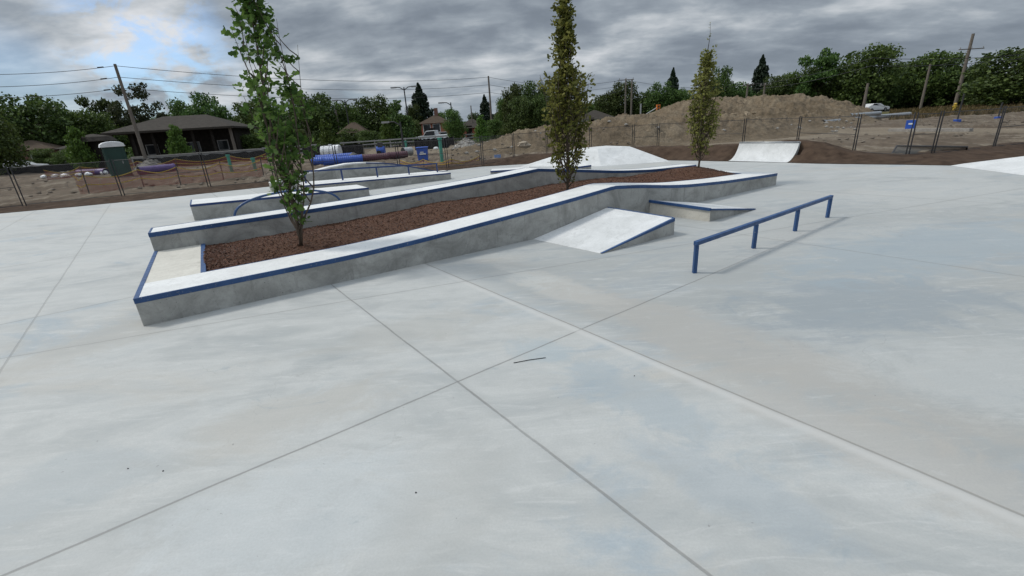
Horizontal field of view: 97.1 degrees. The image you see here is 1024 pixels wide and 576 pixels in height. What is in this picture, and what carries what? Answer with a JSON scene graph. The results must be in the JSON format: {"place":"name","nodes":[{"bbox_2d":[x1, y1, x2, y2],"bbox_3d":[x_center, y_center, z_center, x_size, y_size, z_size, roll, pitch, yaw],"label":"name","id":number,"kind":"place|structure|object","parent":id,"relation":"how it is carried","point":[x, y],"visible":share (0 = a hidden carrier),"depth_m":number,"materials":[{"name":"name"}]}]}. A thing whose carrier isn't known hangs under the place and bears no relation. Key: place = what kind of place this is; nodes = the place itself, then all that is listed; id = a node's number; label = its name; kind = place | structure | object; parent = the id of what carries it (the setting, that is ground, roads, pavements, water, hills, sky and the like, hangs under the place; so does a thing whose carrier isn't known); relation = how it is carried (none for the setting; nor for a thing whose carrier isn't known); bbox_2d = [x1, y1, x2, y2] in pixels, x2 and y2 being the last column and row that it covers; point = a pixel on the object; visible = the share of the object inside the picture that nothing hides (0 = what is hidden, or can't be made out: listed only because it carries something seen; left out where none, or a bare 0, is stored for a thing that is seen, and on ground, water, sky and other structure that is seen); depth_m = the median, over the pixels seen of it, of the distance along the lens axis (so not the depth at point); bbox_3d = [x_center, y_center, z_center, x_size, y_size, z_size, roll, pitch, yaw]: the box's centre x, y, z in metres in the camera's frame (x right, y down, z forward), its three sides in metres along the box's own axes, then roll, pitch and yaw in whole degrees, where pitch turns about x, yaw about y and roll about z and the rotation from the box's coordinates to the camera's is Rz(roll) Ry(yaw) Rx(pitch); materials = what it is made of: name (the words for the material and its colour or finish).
{"place":"outdoors","nodes":[
{"label":"outdoors","id":0,"kind":"place"},
{"bbox_2d":[367,147,451,153],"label":"haul track","id":1,"kind":"structure","parent":0,"point":[390,150],"depth_m":48.46,"materials":[{"name":"beige soil"}]},
{"bbox_2d":[378,114,397,146],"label":"young tree","id":2,"kind":"object","parent":1,"relation":"on","point":[385,133],"visible":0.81,"depth_m":59.75,"materials":[{"name":"green plant"}]},
{"bbox_2d":[419,108,448,134],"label":"brick house","id":3,"kind":"structure","parent":0,"point":[433,122],"depth_m":71.41,"materials":[{"name":"brown"}]},
{"bbox_2d":[0,138,1023,213],"bbox_3d":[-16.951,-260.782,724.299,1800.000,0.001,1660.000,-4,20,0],"label":"ground","id":4,"kind":"structure","parent":0,"point":[501,165],"depth_m":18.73,"materials":[{"name":"brown soil"}]},
{"bbox_2d":[3,164,78,174],"bbox_3d":[-50.841,-13.194,49.931,16.005,0.950,0.392,-5,20,-3],"label":"silt fence","id":5,"kind":"object","parent":4,"relation":"on","point":[58,169],"visible":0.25,"depth_m":49.85,"materials":[{"name":"black fabric"}]},
{"bbox_2d":[26,148,56,164],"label":"shrub","id":6,"kind":"object","parent":4,"relation":"on","point":[38,153],"visible":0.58,"depth_m":65.30,"materials":[{"name":"green plant"}]},
{"bbox_2d":[43,149,80,164],"bbox_3d":[-61.486,-17.814,62.474,3.584,2.783,4.004,-3,20,1],"label":"shrub","id":7,"kind":"object","parent":4,"relation":"on","point":[59,158],"visible":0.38,"depth_m":61.50,"materials":[{"name":"green plant"}]},
{"bbox_2d":[9,159,121,205],"bbox_3d":[-18.212,-4.282,18.602,3.083,1.690,0.036,-15,23,-28],"label":"fence panel","id":8,"kind":"object","parent":4,"relation":"on","point":[109,162],"visible":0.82,"depth_m":18.54,"materials":[{"name":"metal"}]},
{"bbox_2d":[63,125,100,168],"bbox_3d":[-43.050,-13.853,45.048,2.825,4.620,2.705,-15,23,-28],"label":"young tree","id":9,"kind":"object","parent":4,"relation":"on","point":[76,147],"visible":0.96,"depth_m":44.65,"materials":[{"name":"green plant"}]},
{"bbox_2d":[79,134,116,168],"bbox_3d":[-43.053,-14.111,47.067,3.800,3.629,3.800,-4,20,0],"label":"kiosk","id":10,"kind":"object","parent":4,"relation":"on","point":[94,141],"visible":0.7,"depth_m":45.98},
{"bbox_2d":[98,141,132,176],"bbox_3d":[-29.421,-9.542,33.618,1.478,2.594,1.360,-21,26,-40],"label":"portable toilet","id":11,"kind":"object","parent":4,"relation":"on","point":[113,150],"visible":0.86,"depth_m":33.13,"materials":[{"name":"plastic"}]},
{"bbox_2d":[107,149,128,175],"bbox_3d":[-28.957,-9.228,33.251,0.750,1.850,0.060,-21,26,-40],"label":"door","id":12,"kind":"structure","parent":11,"relation":"in","point":[115,154],"depth_m":33.22,"materials":[{"name":"green plastic"}]},
{"bbox_2d":[113,64,146,157],"bbox_3d":[-36.322,-16.215,43.275,0.335,9.448,0.330,-4,20,0],"label":"utility pole","id":13,"kind":"object","parent":4,"relation":"on","point":[131,115],"visible":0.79,"depth_m":43.05,"materials":[{"name":"brown wood"}]},
{"bbox_2d":[45,154,267,179],"bbox_3d":[-29.881,-11.001,40.077,15.590,0.972,6.115,-11,21,-18],"label":"orange barrier","id":14,"kind":"object","parent":4,"relation":"on","point":[216,160],"visible":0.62,"depth_m":40.68,"materials":[{"name":"plastic"}]},
{"bbox_2d":[111,153,208,195],"bbox_3d":[-15.332,-4.920,19.839,3.228,1.690,0.040,-10,21,-18],"label":"fence panel","id":15,"kind":"object","parent":4,"relation":"on","point":[143,175],"visible":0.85,"depth_m":19.78,"materials":[{"name":"metal"}]},
{"bbox_2d":[73,158,263,193],"bbox_3d":[-17.847,-6.029,24.148,8.088,1.072,1.371,-15,23,-29],"label":"orange barrier","id":16,"kind":"object","parent":4,"relation":"on","point":[144,178],"visible":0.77,"depth_m":23.91,"materials":[{"name":"plastic"}]},
{"bbox_2d":[100,114,256,165],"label":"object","id":17,"kind":"structure","parent":4,"relation":"on","point":[205,133],"depth_m":54.43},
{"bbox_2d":[164,124,194,153],"bbox_3d":[-34.690,-14.905,47.010,2.624,4.225,2.740,8,23,28],"label":"young tree","id":18,"kind":"object","parent":4,"relation":"on","point":[177,144],"visible":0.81,"depth_m":46.49,"materials":[{"name":"green plant"}]},
{"bbox_2d":[130,148,261,161],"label":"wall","id":19,"kind":"structure","parent":4,"relation":"on","point":[203,153],"depth_m":44.86,"materials":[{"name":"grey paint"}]},
{"bbox_2d":[133,151,267,165],"bbox_3d":[-30.387,-12.539,44.268,12.459,1.100,0.392,-5,20,-4],"label":"silt fence","id":20,"kind":"object","parent":4,"relation":"on","point":[196,159],"visible":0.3,"depth_m":44.27,"materials":[{"name":"black fabric"}]},
{"bbox_2d":[201,148,272,186],"bbox_3d":[-12.555,-5.462,20.831,2.656,1.690,0.039,-12,22,-21],"label":"fence panel","id":21,"kind":"object","parent":4,"relation":"on","point":[235,167],"visible":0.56,"depth_m":20.74,"materials":[{"name":"metal"}]},
{"bbox_2d":[240,133,264,148],"bbox_3d":[-34.541,-18.981,60.245,4.136,3.211,4.620,-6,20,-7],"label":"shrub","id":22,"kind":"object","parent":4,"relation":"on","point":[249,142],"visible":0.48,"depth_m":59.37,"materials":[{"name":"green plant"}]},
{"bbox_2d":[302,144,364,156],"bbox_3d":[-17.454,-13.404,44.263,5.712,1.150,0.389,-7,20,-10],"label":"silt fence","id":23,"kind":"object","parent":4,"relation":"on","point":[348,148],"visible":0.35,"depth_m":44.45,"materials":[{"name":"black fabric"}]},
{"bbox_2d":[335,128,359,144],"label":"shrub","id":24,"kind":"object","parent":4,"relation":"on","point":[343,133],"visible":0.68,"depth_m":66.94,"materials":[{"name":"green plant"}]},
{"bbox_2d":[334,141,397,163],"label":"fence panel","id":25,"kind":"object","parent":4,"relation":"on","point":[366,152],"visible":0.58,"depth_m":22.07,"materials":[{"name":"metal"}]},
{"bbox_2d":[356,129,379,147],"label":"shrub","id":26,"kind":"object","parent":4,"relation":"on","point":[366,135],"visible":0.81,"depth_m":65.39,"materials":[{"name":"green plant"}]},
{"bbox_2d":[262,133,474,154],"bbox_3d":[-17.836,-18.700,58.857,27.603,1.100,0.228,-7,20,-8],"label":"post rail fence","id":27,"kind":"object","parent":4,"relation":"on","point":[387,140],"visible":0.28,"depth_m":58.94,"materials":[{"name":"grey paint"}]},
{"bbox_2d":[379,100,417,145],"bbox_3d":[-15.522,-22.466,61.543,5.763,6.171,5.159,16,28,43],"label":"tall tree","id":28,"kind":"object","parent":4,"relation":"on","point":[406,123],"visible":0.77,"depth_m":60.84,"materials":[{"name":"green plant"}]},
{"bbox_2d":[396,138,446,168],"bbox_3d":[-4.497,-6.601,22.665,2.348,1.590,0.042,-6,20,-6],"label":"fence panel","id":29,"kind":"object","parent":4,"relation":"on","point":[425,154],"visible":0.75,"depth_m":22.61,"materials":[{"name":"metal"}]},
{"bbox_2d":[414,136,454,149],"bbox_3d":[-8.206,-15.377,48.026,4.250,1.150,0.385,-9,21,-13],"label":"silt fence","id":30,"kind":"object","parent":4,"relation":"on","point":[420,143],"visible":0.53,"depth_m":47.95,"materials":[{"name":"black fabric"}]},
{"bbox_2d":[440,107,467,143],"bbox_3d":[-7.492,-20.895,58.165,2.715,4.520,3.421,13,26,38],"label":"broadleaf tree","id":31,"kind":"object","parent":4,"relation":"on","point":[455,127],"visible":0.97,"depth_m":57.75,"materials":[{"name":"green plant"}]},
{"bbox_2d":[445,136,482,167],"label":"fence panel","id":32,"kind":"object","parent":4,"relation":"on","point":[464,151],"visible":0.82,"depth_m":22.91,"materials":[{"name":"metal"}]},
{"bbox_2d":[481,134,513,164],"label":"fence panel","id":33,"kind":"object","parent":4,"relation":"on","point":[495,147],"visible":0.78,"depth_m":23.45,"materials":[{"name":"metal"}]},
{"bbox_2d":[507,95,536,131],"bbox_3d":[1.213,-21.195,56.109,3.980,5.447,3.554,8,23,30],"label":"broadleaf tree","id":34,"kind":"object","parent":4,"relation":"on","point":[521,107],"visible":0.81,"depth_m":55.36,"materials":[{"name":"green plant"}]},
{"bbox_2d":[529,93,553,127],"bbox_3d":[3.354,-21.415,56.226,3.946,5.519,3.289,16,28,42],"label":"broadleaf tree","id":35,"kind":"object","parent":4,"relation":"on","point":[539,103],"visible":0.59,"depth_m":55.22,"materials":[{"name":"green plant"}]},
{"bbox_2d":[443,93,881,156],"bbox_3d":[24.525,-18.379,47.112,73.525,3.445,42.000,-4,20,0],"label":"earth mound","id":36,"kind":"object","parent":4,"relation":"on","point":[769,108],"visible":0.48,"depth_m":34.94,"materials":[{"name":"beige soil"}]},
{"bbox_2d":[501,82,521,123],"bbox_3d":[0.256,-24.141,61.623,3.850,7.356,4.619,-9,21,-13],"label":"broadleaf tree","id":37,"kind":"object","parent":36,"relation":"on","point":[515,89],"visible":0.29,"depth_m":60.31,"materials":[{"name":"green plant"}]},
{"bbox_2d":[729,141,800,161],"bbox_3d":[10.031,-5.427,17.994,1.289,0.750,2.465,-17,24,-33],"label":"quarter pipe","id":38,"kind":"object","parent":4,"relation":"on","point":[768,151],"visible":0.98,"depth_m":17.77,"materials":[{"name":"white concrete"}]},
{"bbox_2d":[744,116,800,141],"bbox_3d":[12.413,-7.377,21.779,0.042,1.590,2.868,-12,21,-21],"label":"fence panel","id":39,"kind":"object","parent":4,"relation":"on","point":[771,129],"visible":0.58,"depth_m":21.71,"materials":[{"name":"metal"}]},
{"bbox_2d":[798,114,859,149],"bbox_3d":[13.186,-6.426,19.031,0.038,1.590,3.094,-6,20,-5],"label":"fence panel","id":40,"kind":"object","parent":4,"relation":"on","point":[856,126],"visible":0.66,"depth_m":18.62,"materials":[{"name":"metal"}]},
{"bbox_2d":[854,112,915,153],"bbox_3d":[13.581,-5.557,16.579,0.039,1.590,2.053,-7,20,-9],"label":"fence panel","id":41,"kind":"object","parent":4,"relation":"on","point":[859,128],"visible":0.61,"depth_m":16.46,"materials":[{"name":"metal"}]},
{"bbox_2d":[908,111,941,153],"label":"fence panel","id":42,"kind":"object","parent":4,"relation":"on","point":[914,131],"visible":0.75,"depth_m":15.49,"materials":[{"name":"metal"}]},
{"bbox_2d":[892,145,967,153],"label":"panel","id":43,"kind":"object","parent":4,"relation":"on","point":[941,148],"visible":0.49,"depth_m":16.87,"materials":[{"name":"grey"}]},
{"bbox_2d":[933,106,1004,152],"bbox_3d":[16.034,-5.456,15.865,3.006,1.590,0.040,-9,21,-14],"label":"fence panel","id":44,"kind":"object","parent":4,"relation":"on","point":[942,120],"visible":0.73,"depth_m":15.84,"materials":[{"name":"metal"}]},
{"bbox_2d":[994,106,1023,145],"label":"fence panel","id":45,"kind":"object","parent":4,"relation":"on","point":[1005,112],"visible":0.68,"depth_m":16.34,"materials":[{"name":"metal"}]},
{"bbox_2d":[0,160,1023,575],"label":"plaza floor","id":46,"kind":"structure","parent":0,"point":[836,392],"depth_m":3.46,"materials":[{"name":"concrete"}]},
{"bbox_2d":[190,185,369,220],"bbox_3d":[-7.136,-2.810,14.224,4.909,0.474,1.404,-16,23,-30],"label":"concrete ledge","id":47,"kind":"object","parent":46,"relation":"on","point":[208,208],"visible":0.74,"depth_m":13.36,"materials":[{"name":"grey concrete"}]},
{"bbox_2d":[269,162,445,191],"bbox_3d":[-6.589,-5.233,20.253,7.795,0.828,0.655,-16,23,-30],"label":"arched ledge","id":48,"kind":"object","parent":46,"relation":"on","point":[334,174],"visible":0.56,"depth_m":19.78,"materials":[{"name":"concrete"}]},
{"bbox_2d":[299,171,450,189],"bbox_3d":[-5.266,-4.196,17.729,5.609,0.449,1.554,-16,23,-30],"label":"manual pad","id":49,"kind":"object","parent":46,"relation":"on","point":[376,182],"visible":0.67,"depth_m":17.33,"materials":[{"name":"concrete"}]},
{"bbox_2d":[304,163,437,182],"bbox_3d":[-5.333,-4.552,17.666,5.270,0.605,0.069,-16,23,-30],"label":"flat rail","id":50,"kind":"object","parent":49,"relation":"on","point":[376,167],"visible":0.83,"depth_m":17.59,"materials":[{"name":"blue metal"}]},
{"bbox_2d":[133,164,777,325],"bbox_3d":[0.629,-2.073,10.194,14.360,0.941,3.508,-16,23,-30],"label":"planter","id":51,"kind":"object","parent":46,"relation":"on","point":[178,281],"visible":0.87,"depth_m":7.79,"materials":[{"name":"concrete"}]},
{"bbox_2d":[203,166,733,270],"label":"bark mulch","id":52,"kind":"object","parent":51,"relation":"in","point":[685,175],"visible":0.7,"depth_m":8.40,"materials":[{"name":"brown wood"}]},
{"bbox_2d":[221,0,318,245],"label":"young oak tree","id":53,"kind":"object","parent":52,"relation":"on","point":[267,114],"visible":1,"depth_m":6.47,"materials":[{"name":"green plant"}]},
{"bbox_2d":[535,0,595,189],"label":"young oak tree","id":54,"kind":"object","parent":52,"relation":"on","point":[561,92],"visible":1,"depth_m":9.11,"materials":[{"name":"green plant"}]},
{"bbox_2d":[684,22,722,167],"bbox_3d":[5.187,-5.054,12.232,0.961,3.766,1.034,4,21,21],"label":"young oak tree","id":55,"kind":"object","parent":52,"relation":"on","point":[702,95],"visible":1,"depth_m":12.13,"materials":[{"name":"green plant"}]},
{"bbox_2d":[521,146,668,166],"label":"pyramid ramp","id":56,"kind":"structure","parent":46,"relation":"on","point":[609,155],"depth_m":20.36,"materials":[{"name":"white concrete"}]},
{"bbox_2d":[534,207,674,253],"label":"kicker ramp","id":57,"kind":"structure","parent":46,"relation":"on","point":[607,229],"depth_m":7.86,"materials":[{"name":"concrete"}]},
{"bbox_2d":[649,200,755,221],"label":"kicker ramp","id":58,"kind":"structure","parent":46,"relation":"on","point":[700,211],"depth_m":9.09,"materials":[{"name":"concrete"}]},
{"bbox_2d":[692,195,833,272],"bbox_3d":[4.118,-0.947,7.110,4.417,0.452,0.067,-18,24,-34],"label":"flat rail","id":59,"kind":"object","parent":46,"relation":"on","point":[755,223],"visible":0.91,"depth_m":6.77,"materials":[{"name":"blue metal"}]},
{"bbox_2d":[951,156,1023,174],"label":"bank ramp","id":60,"kind":"structure","parent":46,"relation":"on","point":[1014,165],"depth_m":12.53,"materials":[{"name":"white concrete"}]},
{"bbox_2d":[0,111,1023,206],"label":"rough ground","id":61,"kind":"structure","parent":0,"point":[829,140],"depth_m":26.38,"materials":[{"name":"brown soil"}]},
{"bbox_2d":[0,111,30,174],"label":"broadleaf tree","id":62,"kind":"object","parent":61,"relation":"on","point":[10,146],"visible":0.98,"depth_m":48.73,"materials":[{"name":"green plant"}]},
{"bbox_2d":[317,119,339,146],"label":"young tree","id":63,"kind":"object","parent":61,"relation":"on","point":[326,136],"visible":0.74,"depth_m":52.34,"materials":[{"name":"green plant"}]},
{"bbox_2d":[322,154,362,165],"bbox_3d":[-11.806,-8.920,31.599,2.600,0.618,0.602,-12,22,-22],"label":"drain pipe","id":64,"kind":"object","parent":61,"relation":"on","point":[340,159],"visible":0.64,"depth_m":31.36,"materials":[{"name":"blue plastic"}]},
{"bbox_2d":[473,115,490,142],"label":"young tree","id":65,"kind":"object","parent":61,"relation":"on","point":[481,131],"visible":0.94,"depth_m":54.23,"materials":[{"name":"green plant"}]},
{"bbox_2d":[0,107,1023,196],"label":"loose stones","id":66,"kind":"object","parent":61,"relation":"on","point":[863,141],"visible":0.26,"depth_m":28.76,"materials":[{"name":"grey stone"}]},
{"bbox_2d":[0,0,1023,121],"label":"sky","id":67,"kind":"structure","parent":0,"point":[369,47],"materials":[{"name":"grey"}]},
{"bbox_2d":[685,127,1023,145],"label":"haul track","id":68,"kind":"structure","parent":0,"point":[869,131],"depth_m":29.30,"materials":[{"name":"brown soil"}]},
{"bbox_2d":[888,128,973,131],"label":"concrete kerb","id":69,"kind":"structure","parent":68,"relation":"on","point":[933,130],"depth_m":27.57,"materials":[{"name":"concrete"}]},
{"label":"lawn","id":70,"kind":"structure","parent":0,"visible":0},
{"bbox_2d":[7,140,61,160],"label":"bungalow","id":71,"kind":"object","parent":70,"relation":"on","point":[33,144],"visible":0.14,"depth_m":67.31,"materials":[{"name":"brown brick"}]},
{"bbox_2d":[0,92,78,145],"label":"broadleaf tree","id":72,"kind":"object","parent":70,"relation":"on","point":[30,111],"visible":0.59,"depth_m":70.73,"materials":[{"name":"green plant"}]},
{"bbox_2d":[60,107,130,156],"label":"broadleaf tree","id":73,"kind":"object","parent":70,"relation":"on","point":[97,124],"visible":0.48,"depth_m":76.26,"materials":[{"name":"green plant"}]},
{"bbox_2d":[74,95,131,151],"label":"tree","id":74,"kind":"object","parent":70,"relation":"on","point":[95,106],"visible":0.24,"depth_m":81.12,"materials":[{"name":"green plant"}]},
{"bbox_2d":[99,82,168,143],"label":"broadleaf tree","id":75,"kind":"object","parent":70,"relation":"on","point":[136,110],"visible":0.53,"depth_m":82.59,"materials":[{"name":"green plant"}]},
{"bbox_2d":[165,97,193,115],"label":"broadleaf tree","id":76,"kind":"object","parent":70,"relation":"on","point":[177,106],"visible":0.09,"depth_m":79.03,"materials":[{"name":"green plant"}]},
{"bbox_2d":[179,91,232,120],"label":"broadleaf tree","id":77,"kind":"object","parent":70,"relation":"on","point":[206,105],"visible":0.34,"depth_m":78.03,"materials":[{"name":"green plant"}]},
{"bbox_2d":[231,97,266,142],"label":"broadleaf tree","id":78,"kind":"object","parent":70,"relation":"on","point":[248,119],"visible":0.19,"depth_m":76.14,"materials":[{"name":"green plant"}]},
{"bbox_2d":[302,92,351,143],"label":"broadleaf tree","id":79,"kind":"object","parent":70,"relation":"on","point":[325,109],"visible":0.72,"depth_m":72.37,"materials":[{"name":"green plant"}]},
{"bbox_2d":[342,105,374,130],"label":"broadleaf tree","id":80,"kind":"object","parent":70,"relation":"on","point":[354,113],"visible":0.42,"depth_m":73.73,"materials":[{"name":"green plant"}]},
{"bbox_2d":[350,94,400,138],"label":"broadleaf tree","id":81,"kind":"object","parent":70,"relation":"on","point":[377,105],"visible":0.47,"depth_m":74.76,"materials":[{"name":"green plant"}]},
{"bbox_2d":[411,82,433,134],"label":"conifer tree","id":82,"kind":"object","parent":70,"relation":"on","point":[426,111],"visible":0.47,"depth_m":78.41,"materials":[{"name":"green plant"}]},
{"bbox_2d":[476,94,494,134],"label":"conifer tree","id":83,"kind":"object","parent":70,"relation":"on","point":[484,110],"visible":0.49,"depth_m":77.55,"materials":[{"name":"green plant"}]},
{"bbox_2d":[588,95,624,116],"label":"broadleaf tree","id":84,"kind":"object","parent":70,"relation":"on","point":[604,103],"visible":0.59,"depth_m":91.79,"materials":[{"name":"green plant"}]},
{"bbox_2d":[604,81,640,114],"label":"broadleaf tree","id":85,"kind":"object","parent":70,"relation":"on","point":[622,92],"visible":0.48,"depth_m":91.58,"materials":[{"name":"green plant"}]},
{"bbox_2d":[626,91,650,114],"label":"broadleaf tree","id":86,"kind":"object","parent":70,"relation":"on","point":[641,99],"visible":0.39,"depth_m":91.36,"materials":[{"name":"green plant"}]},
{"bbox_2d":[643,80,675,112],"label":"broadleaf tree","id":87,"kind":"object","parent":70,"relation":"on","point":[664,95],"visible":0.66,"depth_m":87.58,"materials":[{"name":"green plant"}]},
{"bbox_2d":[710,65,734,97],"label":"broadleaf tree","id":88,"kind":"object","parent":70,"relation":"on","point":[727,86],"visible":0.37,"depth_m":83.77,"materials":[{"name":"green plant"}]},
{"bbox_2d":[730,81,755,97],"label":"broadleaf tree","id":89,"kind":"object","parent":70,"relation":"on","point":[741,89],"visible":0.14,"depth_m":86.25,"materials":[{"name":"green plant"}]},
{"bbox_2d":[749,54,770,95],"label":"conifer tree","id":90,"kind":"object","parent":70,"relation":"on","point":[761,70],"visible":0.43,"depth_m":94.83,"materials":[{"name":"green plant"}]},
{"bbox_2d":[756,74,793,95],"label":"broadleaf tree","id":91,"kind":"object","parent":70,"relation":"on","point":[776,90],"visible":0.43,"depth_m":89.57,"materials":[{"name":"green plant"}]},
{"bbox_2d":[782,69,813,94],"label":"broadleaf tree","id":92,"kind":"object","parent":70,"relation":"on","point":[795,80],"visible":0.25,"depth_m":89.64,"materials":[{"name":"green plant"}]},
{"bbox_2d":[791,66,829,96],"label":"broadleaf tree","id":93,"kind":"object","parent":70,"relation":"on","point":[811,70],"visible":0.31,"depth_m":87.14,"materials":[{"name":"green plant"}]},
{"bbox_2d":[794,47,841,96],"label":"tree","id":94,"kind":"object","parent":70,"relation":"on","point":[826,61],"visible":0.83,"depth_m":84.71,"materials":[{"name":"green plant"}]},
{"bbox_2d":[953,33,983,105],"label":"utility pole","id":95,"kind":"object","parent":70,"relation":"on","point":[957,95],"visible":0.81,"depth_m":68.03,"materials":[{"name":"brown wood"}]},
{"label":"grass","id":96,"kind":"structure","parent":70,"relation":"on","visible":0},
{"bbox_2d":[823,42,917,110],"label":"broadleaf tree","id":97,"kind":"object","parent":96,"relation":"on","point":[856,83],"visible":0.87,"depth_m":81.12,"materials":[{"name":"green plant"}]},
{"bbox_2d":[860,73,906,110],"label":"broadleaf tree","id":98,"kind":"object","parent":96,"relation":"on","point":[895,98],"visible":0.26,"depth_m":84.27,"materials":[{"name":"green plant"}]},
{"bbox_2d":[888,60,930,108],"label":"broadleaf tree","id":99,"kind":"object","parent":96,"relation":"on","point":[907,84],"visible":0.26,"depth_m":85.08,"materials":[{"name":"green plant"}]},
{"bbox_2d":[897,66,935,107],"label":"broadleaf tree","id":100,"kind":"object","parent":96,"relation":"on","point":[915,99],"visible":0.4,"depth_m":84.53,"materials":[{"name":"green plant"}]},
{"bbox_2d":[898,49,970,107],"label":"broadleaf tree","id":101,"kind":"object","parent":96,"relation":"on","point":[940,71],"visible":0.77,"depth_m":81.39,"materials":[{"name":"green plant"}]},
{"bbox_2d":[888,101,1023,119],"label":"dry grass","id":102,"kind":"structure","parent":96,"relation":"on","point":[939,109],"depth_m":52.87,"materials":[{"name":"brown plant"}]},
{"bbox_2d":[955,46,1023,105],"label":"broadleaf tree","id":103,"kind":"object","parent":96,"relation":"on","point":[996,89],"visible":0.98,"depth_m":61.57,"materials":[{"name":"green plant"}]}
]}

